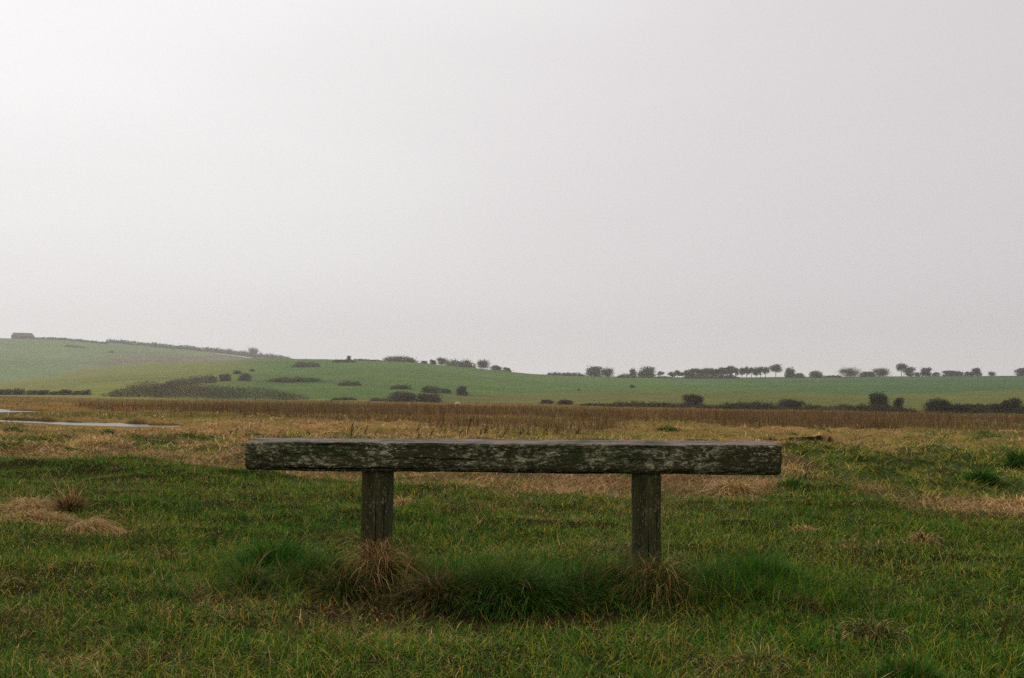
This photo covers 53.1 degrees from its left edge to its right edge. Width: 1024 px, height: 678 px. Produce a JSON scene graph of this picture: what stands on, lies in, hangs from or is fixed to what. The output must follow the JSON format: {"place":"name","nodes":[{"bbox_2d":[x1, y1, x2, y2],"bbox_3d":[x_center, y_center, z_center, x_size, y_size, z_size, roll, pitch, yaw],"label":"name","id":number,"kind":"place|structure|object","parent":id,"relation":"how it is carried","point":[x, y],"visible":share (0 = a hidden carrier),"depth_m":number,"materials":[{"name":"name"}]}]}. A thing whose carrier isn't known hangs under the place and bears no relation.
{"place":"outdoors","nodes":[
{"label":"outdoors","id":0,"kind":"place"},
{"bbox_2d":[11,333,34,338],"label":"barn","id":1,"kind":"structure","parent":0,"point":[23,335],"depth_m":1303.56,"materials":[{"name":"tile"}]},
{"bbox_2d":[0,420,180,426],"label":"stream","id":2,"kind":"structure","parent":0,"point":[107,424],"depth_m":42.26,"materials":[{"name":"grey liquid"}]},
{"bbox_2d":[0,338,273,381],"bbox_3d":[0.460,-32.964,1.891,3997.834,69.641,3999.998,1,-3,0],"label":"hill","id":3,"kind":"structure","parent":0,"point":[25,358],"depth_m":1120.80,"materials":[{"name":"plant"}]},
{"bbox_2d":[34,337,108,343],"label":"hedge","id":4,"kind":"object","parent":3,"relation":"on","point":[83,340],"visible":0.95,"depth_m":1312.38,"materials":[{"name":"green plant"}]},
{"bbox_2d":[106,338,130,343],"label":"hedge","id":5,"kind":"object","parent":3,"relation":"on","point":[119,341],"visible":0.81,"depth_m":1352.74,"materials":[{"name":"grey plant"}]},
{"bbox_2d":[125,341,180,348],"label":"hedge","id":6,"kind":"object","parent":3,"relation":"on","point":[152,344],"visible":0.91,"depth_m":1347.83,"materials":[{"name":"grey plant"}]},
{"bbox_2d":[174,345,215,351],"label":"hedge","id":7,"kind":"object","parent":3,"relation":"on","point":[195,348],"visible":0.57,"depth_m":1360.05,"materials":[{"name":"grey plant"}]},
{"bbox_2d":[209,347,259,357],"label":"hedge","id":8,"kind":"object","parent":3,"relation":"on","point":[230,351],"visible":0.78,"depth_m":1342.05,"materials":[{"name":"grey plant"}]},
{"bbox_2d":[256,351,292,358],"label":"hedge","id":9,"kind":"object","parent":3,"relation":"on","point":[261,355],"visible":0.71,"depth_m":1367.79,"materials":[{"name":"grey plant"}]},
{"bbox_2d":[0,396,1023,677],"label":"ground","id":10,"kind":"structure","parent":0,"point":[492,496],"depth_m":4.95,"materials":[{"name":"plant"}]},
{"bbox_2d":[0,490,68,514],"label":"straw clump","id":11,"kind":"object","parent":10,"relation":"on","point":[11,506],"visible":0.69,"depth_m":5.55,"materials":[{"name":"beige plant"}]},
{"bbox_2d":[0,506,100,525],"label":"straw clump","id":12,"kind":"object","parent":10,"relation":"on","point":[34,516],"visible":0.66,"depth_m":5.05,"materials":[{"name":"beige plant"}]},
{"bbox_2d":[45,472,97,513],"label":"straw clump","id":13,"kind":"object","parent":10,"relation":"on","point":[65,505],"visible":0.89,"depth_m":5.55,"materials":[{"name":"brown plant"}]},
{"bbox_2d":[54,512,136,534],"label":"straw clump","id":14,"kind":"object","parent":10,"relation":"on","point":[91,527],"visible":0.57,"depth_m":4.71,"materials":[{"name":"beige plant"}]},
{"bbox_2d":[104,609,165,634],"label":"grass tussock","id":15,"kind":"object","parent":10,"relation":"on","point":[128,625],"depth_m":2.73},
{"bbox_2d":[139,580,194,600],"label":"grass tussock","id":16,"kind":"object","parent":10,"relation":"on","point":[167,593],"depth_m":3.24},
{"bbox_2d":[147,540,188,561],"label":"grass tussock","id":17,"kind":"object","parent":10,"relation":"on","point":[167,555],"depth_m":4.00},
{"bbox_2d":[212,545,286,597],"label":"grass tussock","id":18,"kind":"object","parent":10,"relation":"on","point":[251,581],"depth_m":3.36,"materials":[{"name":"plant"}]},
{"bbox_2d":[205,513,331,580],"bbox_3d":[-0.849,0.743,3.688,0.555,0.235,0.479,1,-3,0],"label":"grass tussock","id":19,"kind":"object","parent":10,"relation":"on","point":[275,549],"depth_m":3.66,"materials":[{"name":"plant"}]},
{"bbox_2d":[256,561,328,597],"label":"grass tussock","id":20,"kind":"object","parent":10,"relation":"on","point":[302,583],"depth_m":3.39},
{"bbox_2d":[287,561,345,601],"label":"grass tussock","id":21,"kind":"object","parent":10,"relation":"on","point":[318,583],"depth_m":3.35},
{"bbox_2d":[275,538,364,595],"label":"grass tussock","id":22,"kind":"object","parent":10,"relation":"on","point":[316,565],"depth_m":3.47,"materials":[{"name":"plant"}]},
{"bbox_2d":[288,538,392,605],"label":"grass tussock","id":23,"kind":"object","parent":10,"relation":"on","point":[345,584],"depth_m":3.30,"materials":[{"name":"plant"}]},
{"bbox_2d":[322,531,446,601],"bbox_3d":[-0.445,0.742,3.427,0.480,0.223,0.528,1,-3,0],"label":"grass tussock","id":24,"kind":"object","parent":10,"relation":"on","point":[382,561],"depth_m":3.39,"materials":[{"name":"plant"}]},
{"bbox_2d":[368,559,425,604],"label":"grass tussock","id":25,"kind":"object","parent":10,"relation":"on","point":[400,591],"depth_m":3.29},
{"bbox_2d":[364,530,444,593],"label":"grass tussock","id":26,"kind":"object","parent":10,"relation":"on","point":[409,568],"depth_m":3.47,"materials":[{"name":"plant"}]},
{"bbox_2d":[393,495,415,507],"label":"straw clump","id":27,"kind":"object","parent":10,"relation":"on","point":[402,502],"visible":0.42,"depth_m":6.24,"materials":[{"name":"brown plant"}]},
{"bbox_2d":[381,549,494,617],"bbox_3d":[-0.236,0.762,3.277,0.457,0.210,0.427,1,-3,0],"label":"grass tussock","id":28,"kind":"object","parent":10,"relation":"on","point":[424,592],"depth_m":3.24,"materials":[{"name":"plant"}]},
{"bbox_2d":[393,567,482,615],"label":"grass tussock","id":29,"kind":"object","parent":10,"relation":"on","point":[447,602],"depth_m":3.21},
{"bbox_2d":[414,542,518,605],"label":"grass tussock","id":30,"kind":"object","parent":10,"relation":"on","point":[458,574],"depth_m":3.41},
{"bbox_2d":[451,565,521,614],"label":"grass tussock","id":31,"kind":"object","parent":10,"relation":"on","point":[475,597],"depth_m":3.24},
{"bbox_2d":[419,528,600,624],"bbox_3d":[-0.003,0.732,3.308,0.654,0.297,0.553,2,-3,-19],"label":"grass tussock","id":32,"kind":"object","parent":10,"relation":"on","point":[511,592],"depth_m":3.23,"materials":[{"name":"plant"}]},
{"bbox_2d":[476,542,543,576],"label":"grass tussock","id":33,"kind":"object","parent":10,"relation":"on","point":[510,563],"depth_m":3.60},
{"bbox_2d":[0,395,1023,435],"bbox_3d":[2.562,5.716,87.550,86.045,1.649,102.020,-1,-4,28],"label":"reed bed","id":34,"kind":"object","parent":10,"relation":"on","point":[443,410],"visible":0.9,"depth_m":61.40,"materials":[{"name":"brown plant"}]},
{"bbox_2d":[245,438,781,573],"bbox_3d":[-0.012,0.739,3.616,1.870,0.778,0.180,1,-3,4],"label":"bench","id":35,"kind":"object","parent":10,"relation":"on","point":[379,462],"visible":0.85,"depth_m":3.56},
{"bbox_2d":[496,550,552,579],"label":"grass tussock","id":36,"kind":"object","parent":10,"relation":"on","point":[529,564],"depth_m":3.66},
{"bbox_2d":[519,566,579,614],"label":"grass tussock","id":37,"kind":"object","parent":10,"relation":"on","point":[547,594],"depth_m":3.24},
{"bbox_2d":[556,399,575,404],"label":"bush","id":38,"kind":"object","parent":10,"relation":"on","point":[565,402],"visible":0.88,"depth_m":207.75,"materials":[{"name":"green plant"}]},
{"bbox_2d":[531,559,625,613],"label":"grass tussock","id":39,"kind":"object","parent":10,"relation":"on","point":[579,593],"depth_m":3.27,"materials":[{"name":"plant"}]},
{"bbox_2d":[533,536,644,609],"bbox_3d":[0.220,0.756,3.385,0.455,0.244,0.412,3,-4,-36],"label":"grass tussock","id":40,"kind":"object","parent":10,"relation":"on","point":[582,575],"depth_m":3.37,"materials":[{"name":"plant"}]},
{"bbox_2d":[552,541,640,598],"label":"grass tussock","id":41,"kind":"object","parent":10,"relation":"on","point":[594,563],"depth_m":3.52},
{"bbox_2d":[568,536,679,606],"bbox_3d":[0.377,0.758,3.404,0.514,0.232,0.403,1,-3,0],"label":"grass tussock","id":42,"kind":"object","parent":10,"relation":"on","point":[604,572],"depth_m":3.40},
{"bbox_2d":[599,534,673,566],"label":"grass tussock","id":43,"kind":"object","parent":10,"relation":"on","point":[627,558],"depth_m":3.80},
{"bbox_2d":[599,399,691,407],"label":"hedge","id":44,"kind":"object","parent":10,"relation":"on","point":[640,404],"visible":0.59,"depth_m":167.72,"materials":[{"name":"green plant"}]},
{"bbox_2d":[585,534,727,613],"bbox_3d":[0.477,0.769,3.372,0.523,0.214,0.545,1,-3,0],"label":"grass tussock","id":45,"kind":"object","parent":10,"relation":"on","point":[649,574],"depth_m":3.33,"materials":[{"name":"plant"}]},
{"bbox_2d":[654,423,676,431],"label":"grass tussock","id":46,"kind":"object","parent":10,"relation":"on","point":[669,428],"depth_m":40.19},
{"bbox_2d":[682,394,704,406],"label":"bush","id":47,"kind":"object","parent":10,"relation":"on","point":[694,400],"visible":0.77,"depth_m":181.18,"materials":[{"name":"green plant"}]},
{"bbox_2d":[693,403,720,408],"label":"hedge","id":48,"kind":"object","parent":10,"relation":"on","point":[702,406],"visible":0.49,"depth_m":157.51,"materials":[{"name":"green plant"}]},
{"bbox_2d":[668,544,764,590],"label":"grass tussock","id":49,"kind":"object","parent":10,"relation":"on","point":[708,571],"depth_m":3.52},
{"bbox_2d":[677,576,762,607],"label":"grass tussock","id":50,"kind":"object","parent":10,"relation":"on","point":[732,597],"depth_m":3.32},
{"bbox_2d":[699,476,769,496],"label":"straw clump","id":51,"kind":"object","parent":10,"relation":"on","point":[742,487],"visible":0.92,"depth_m":7.25,"materials":[{"name":"beige plant"}]},
{"bbox_2d":[713,558,768,597],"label":"grass tussock","id":52,"kind":"object","parent":10,"relation":"on","point":[741,585],"depth_m":3.44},
{"bbox_2d":[718,398,785,409],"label":"hedge","id":53,"kind":"object","parent":10,"relation":"on","point":[753,405],"visible":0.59,"depth_m":150.57,"materials":[{"name":"green plant"}]},
{"bbox_2d":[718,643,802,670],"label":"grass tussock","id":54,"kind":"object","parent":10,"relation":"on","point":[745,658],"depth_m":2.54,"materials":[{"name":"plant"}]},
{"bbox_2d":[705,534,828,591],"bbox_3d":[0.871,0.779,3.678,0.602,0.255,0.526,1,-3,0],"label":"grass tussock","id":55,"kind":"object","parent":10,"relation":"on","point":[765,570],"depth_m":3.65,"materials":[{"name":"plant"}]},
{"bbox_2d":[730,534,804,574],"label":"grass tussock","id":56,"kind":"object","parent":10,"relation":"on","point":[766,555],"depth_m":3.84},
{"bbox_2d":[776,398,805,409],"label":"bush","id":57,"kind":"object","parent":10,"relation":"on","point":[791,403],"visible":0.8,"depth_m":159.13,"materials":[{"name":"green plant"}]},
{"bbox_2d":[770,475,814,488],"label":"grass tussock","id":58,"kind":"object","parent":10,"relation":"on","point":[793,481],"depth_m":7.78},
{"bbox_2d":[765,592,838,616],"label":"grass tussock","id":59,"kind":"object","parent":10,"relation":"on","point":[813,604],"depth_m":3.25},
{"bbox_2d":[783,522,820,533],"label":"straw clump","id":60,"kind":"object","parent":10,"relation":"on","point":[805,528],"visible":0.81,"depth_m":5.09,"materials":[{"name":"beige plant"}]},
{"bbox_2d":[817,404,846,410],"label":"hedge","id":61,"kind":"object","parent":10,"relation":"on","point":[836,408],"visible":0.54,"depth_m":150.30,"materials":[{"name":"green plant"}]},
{"bbox_2d":[839,401,867,410],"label":"bush","id":62,"kind":"object","parent":10,"relation":"on","point":[855,407],"visible":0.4,"depth_m":154.47,"materials":[{"name":"green plant"}]},
{"bbox_2d":[818,604,919,645],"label":"grass tussock","id":63,"kind":"object","parent":10,"relation":"on","point":[885,632],"depth_m":2.89,"materials":[{"name":"plant"}]},
{"bbox_2d":[867,390,890,408],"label":"bush","id":64,"kind":"object","parent":10,"relation":"on","point":[878,399],"visible":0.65,"depth_m":149.41,"materials":[{"name":"green plant"}]},
{"bbox_2d":[858,404,917,412],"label":"hedge","id":65,"kind":"object","parent":10,"relation":"on","point":[882,408],"visible":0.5,"depth_m":137.66,"materials":[{"name":"green plant"}]},
{"bbox_2d":[890,397,904,410],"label":"bush","id":66,"kind":"object","parent":10,"relation":"on","point":[897,402],"visible":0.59,"depth_m":156.01,"materials":[{"name":"green plant"}]},
{"bbox_2d":[849,641,971,677],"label":"grass tussock","id":67,"kind":"object","parent":10,"relation":"on","point":[911,663],"depth_m":2.41,"materials":[{"name":"plant"}]},
{"bbox_2d":[904,528,944,547],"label":"straw clump","id":68,"kind":"object","parent":10,"relation":"on","point":[922,537],"visible":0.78,"depth_m":4.67,"materials":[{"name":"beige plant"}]},
{"bbox_2d":[920,398,952,412],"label":"bush","id":69,"kind":"object","parent":10,"relation":"on","point":[934,405],"visible":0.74,"depth_m":135.31,"materials":[{"name":"green plant"}]},
{"bbox_2d":[948,403,972,413],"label":"bush","id":70,"kind":"object","parent":10,"relation":"on","point":[957,408],"visible":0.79,"depth_m":134.22,"materials":[{"name":"green plant"}]},
{"bbox_2d":[964,403,990,413],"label":"bush","id":71,"kind":"object","parent":10,"relation":"on","point":[978,407],"visible":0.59,"depth_m":138.79,"materials":[{"name":"green plant"}]},
{"bbox_2d":[950,459,1005,486],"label":"grass tussock","id":72,"kind":"object","parent":10,"relation":"on","point":[986,475],"depth_m":8.33,"materials":[{"name":"plant"}]},
{"bbox_2d":[970,425,1003,437],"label":"grass tussock","id":73,"kind":"object","parent":10,"relation":"on","point":[987,433],"depth_m":37.66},
{"bbox_2d":[986,403,1001,413],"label":"bush","id":74,"kind":"object","parent":10,"relation":"on","point":[994,407],"visible":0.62,"depth_m":142.76,"materials":[{"name":"green plant"}]},
{"bbox_2d":[989,437,1023,468],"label":"grass tussock","id":75,"kind":"object","parent":10,"relation":"on","point":[1016,459],"depth_m":11.27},
{"bbox_2d":[997,397,1022,413],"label":"bush","id":76,"kind":"object","parent":10,"relation":"on","point":[1007,406],"visible":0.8,"depth_m":141.51,"materials":[{"name":"green plant"}]},
{"bbox_2d":[0,359,1023,410],"bbox_3d":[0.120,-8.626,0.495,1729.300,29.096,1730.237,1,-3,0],"label":"hill","id":77,"kind":"structure","parent":0,"point":[378,379],"depth_m":384.15,"materials":[{"name":"plant"}]},
{"bbox_2d":[9,388,26,394],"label":"shrub","id":78,"kind":"object","parent":77,"relation":"on","point":[17,391],"visible":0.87,"depth_m":242.25,"materials":[{"name":"green plant"}]},
{"bbox_2d":[57,389,72,394],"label":"shrub","id":79,"kind":"object","parent":77,"relation":"on","point":[65,392],"visible":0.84,"depth_m":233.26,"materials":[{"name":"green plant"}]},
{"bbox_2d":[161,374,216,387],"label":"thicket","id":80,"kind":"object","parent":77,"relation":"on","point":[195,379],"visible":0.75,"depth_m":333.56,"materials":[{"name":"green plant"}]},
{"bbox_2d":[98,379,312,399],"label":"thicket","id":81,"kind":"object","parent":77,"relation":"on","point":[200,391],"visible":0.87,"depth_m":222.55,"materials":[{"name":"green plant"}]},
{"bbox_2d":[218,373,232,380],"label":"bush","id":82,"kind":"object","parent":77,"relation":"on","point":[223,377],"visible":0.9,"depth_m":374.21,"materials":[{"name":"green plant"}]},
{"bbox_2d":[236,372,254,380],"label":"bush","id":83,"kind":"object","parent":77,"relation":"on","point":[245,376],"visible":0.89,"depth_m":378.01,"materials":[{"name":"green plant"}]},
{"bbox_2d":[266,376,323,382],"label":"hedge","id":84,"kind":"object","parent":77,"relation":"on","point":[284,379],"visible":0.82,"depth_m":371.92,"materials":[{"name":"green plant"}]},
{"bbox_2d":[290,361,320,366],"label":"bush","id":85,"kind":"object","parent":77,"relation":"on","point":[303,364],"visible":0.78,"depth_m":521.21,"materials":[{"name":"green plant"}]},
{"bbox_2d":[337,380,362,385],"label":"hedge","id":86,"kind":"object","parent":77,"relation":"on","point":[351,383],"visible":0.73,"depth_m":329.75,"materials":[{"name":"green plant"}]},
{"bbox_2d":[380,391,419,401],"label":"thicket","id":87,"kind":"object","parent":77,"relation":"on","point":[405,396],"visible":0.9,"depth_m":211.71,"materials":[{"name":"green plant"}]},
{"bbox_2d":[389,382,411,388],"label":"hedge","id":88,"kind":"object","parent":77,"relation":"on","point":[401,387],"visible":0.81,"depth_m":296.54,"materials":[{"name":"green plant"}]},
{"bbox_2d":[382,354,419,362],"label":"copse","id":89,"kind":"object","parent":77,"relation":"on","point":[399,359],"visible":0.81,"depth_m":635.09,"materials":[{"name":"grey plant"}]},
{"bbox_2d":[416,393,443,402],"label":"thicket","id":90,"kind":"object","parent":77,"relation":"on","point":[431,397],"visible":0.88,"depth_m":212.53,"materials":[{"name":"green plant"}]},
{"bbox_2d":[421,386,443,393],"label":"bush","id":91,"kind":"object","parent":77,"relation":"on","point":[431,389],"visible":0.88,"depth_m":278.14,"materials":[{"name":"green plant"}]},
{"bbox_2d":[444,358,476,367],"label":"copse","id":92,"kind":"object","parent":77,"relation":"on","point":[466,363],"visible":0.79,"depth_m":638.02,"materials":[{"name":"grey plant"}]},
{"bbox_2d":[455,385,468,394],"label":"bush","id":93,"kind":"object","parent":77,"relation":"on","point":[461,389],"visible":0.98,"depth_m":275.19,"materials":[{"name":"green plant"}]},
{"bbox_2d":[475,359,490,368],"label":"bare tree","id":94,"kind":"object","parent":77,"relation":"on","point":[482,364],"visible":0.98,"depth_m":638.55,"materials":[{"name":"grey plant"}]},
{"bbox_2d":[547,371,585,375],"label":"scrub","id":95,"kind":"object","parent":77,"relation":"on","point":[569,374],"visible":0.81,"depth_m":628.18,"materials":[{"name":"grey plant"}]},
{"bbox_2d":[584,366,602,376],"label":"tree","id":96,"kind":"object","parent":77,"relation":"on","point":[594,370],"visible":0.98,"depth_m":622.24,"materials":[{"name":"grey plant"}]},
{"bbox_2d":[599,365,614,376],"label":"bare tree","id":97,"kind":"object","parent":77,"relation":"on","point":[608,372],"visible":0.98,"depth_m":617.24,"materials":[{"name":"grey plant"}]},
{"bbox_2d":[617,373,637,377],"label":"hedge","id":98,"kind":"object","parent":77,"relation":"on","point":[626,376],"visible":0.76,"depth_m":599.08,"materials":[{"name":"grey plant"}]},
{"bbox_2d":[636,366,656,377],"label":"tree","id":99,"kind":"object","parent":77,"relation":"on","point":[646,372],"visible":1,"depth_m":600.95,"materials":[{"name":"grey plant"}]},
{"bbox_2d":[683,373,739,378],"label":"undergrowth","id":100,"kind":"object","parent":77,"relation":"on","point":[704,376],"visible":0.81,"depth_m":598.68,"materials":[{"name":"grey plant"}]},
{"bbox_2d":[769,363,781,376],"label":"pine tree","id":101,"kind":"object","parent":77,"relation":"on","point":[776,368],"visible":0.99,"depth_m":600.89,"materials":[{"name":"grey plant"}]},
{"bbox_2d":[784,367,795,377],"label":"tree","id":102,"kind":"object","parent":77,"relation":"on","point":[789,372],"visible":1,"depth_m":581.81,"materials":[{"name":"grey plant"}]},
{"bbox_2d":[808,370,826,377],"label":"tree","id":103,"kind":"object","parent":77,"relation":"on","point":[815,374],"visible":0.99,"depth_m":576.00,"materials":[{"name":"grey plant"}]},
{"bbox_2d":[836,365,862,376],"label":"bare tree","id":104,"kind":"object","parent":77,"relation":"on","point":[849,372],"visible":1,"depth_m":576.93,"materials":[{"name":"grey plant"}]},
{"bbox_2d":[871,367,892,376],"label":"bare tree","id":105,"kind":"object","parent":77,"relation":"on","point":[883,372],"visible":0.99,"depth_m":583.08,"materials":[{"name":"grey plant"}]},
{"bbox_2d":[895,363,906,375],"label":"pine tree","id":106,"kind":"object","parent":77,"relation":"on","point":[901,366],"visible":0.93,"depth_m":597.01,"materials":[{"name":"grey plant"}]},
{"bbox_2d":[903,366,916,375],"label":"tree","id":107,"kind":"object","parent":77,"relation":"on","point":[909,370],"visible":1,"depth_m":588.35,"materials":[{"name":"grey plant"}]},
{"bbox_2d":[918,367,933,375],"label":"tree","id":108,"kind":"object","parent":77,"relation":"on","point":[925,372],"visible":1,"depth_m":592.02,"materials":[{"name":"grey plant"}]},
{"bbox_2d":[941,370,962,375],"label":"copse","id":109,"kind":"object","parent":77,"relation":"on","point":[952,373],"visible":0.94,"depth_m":581.66,"materials":[{"name":"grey plant"}]},
{"bbox_2d":[971,367,981,375],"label":"tree","id":110,"kind":"object","parent":77,"relation":"on","point":[976,371],"visible":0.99,"depth_m":577.49,"materials":[{"name":"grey plant"}]},
{"bbox_2d":[0,411,1023,521],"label":"rough grass","id":111,"kind":"structure","parent":0,"point":[970,453],"depth_m":11.88,"materials":[{"name":"plant"}]},
{"bbox_2d":[0,0,1023,376],"label":"sky","id":112,"kind":"structure","parent":0,"point":[521,186],"materials":[{"name":"grey"}]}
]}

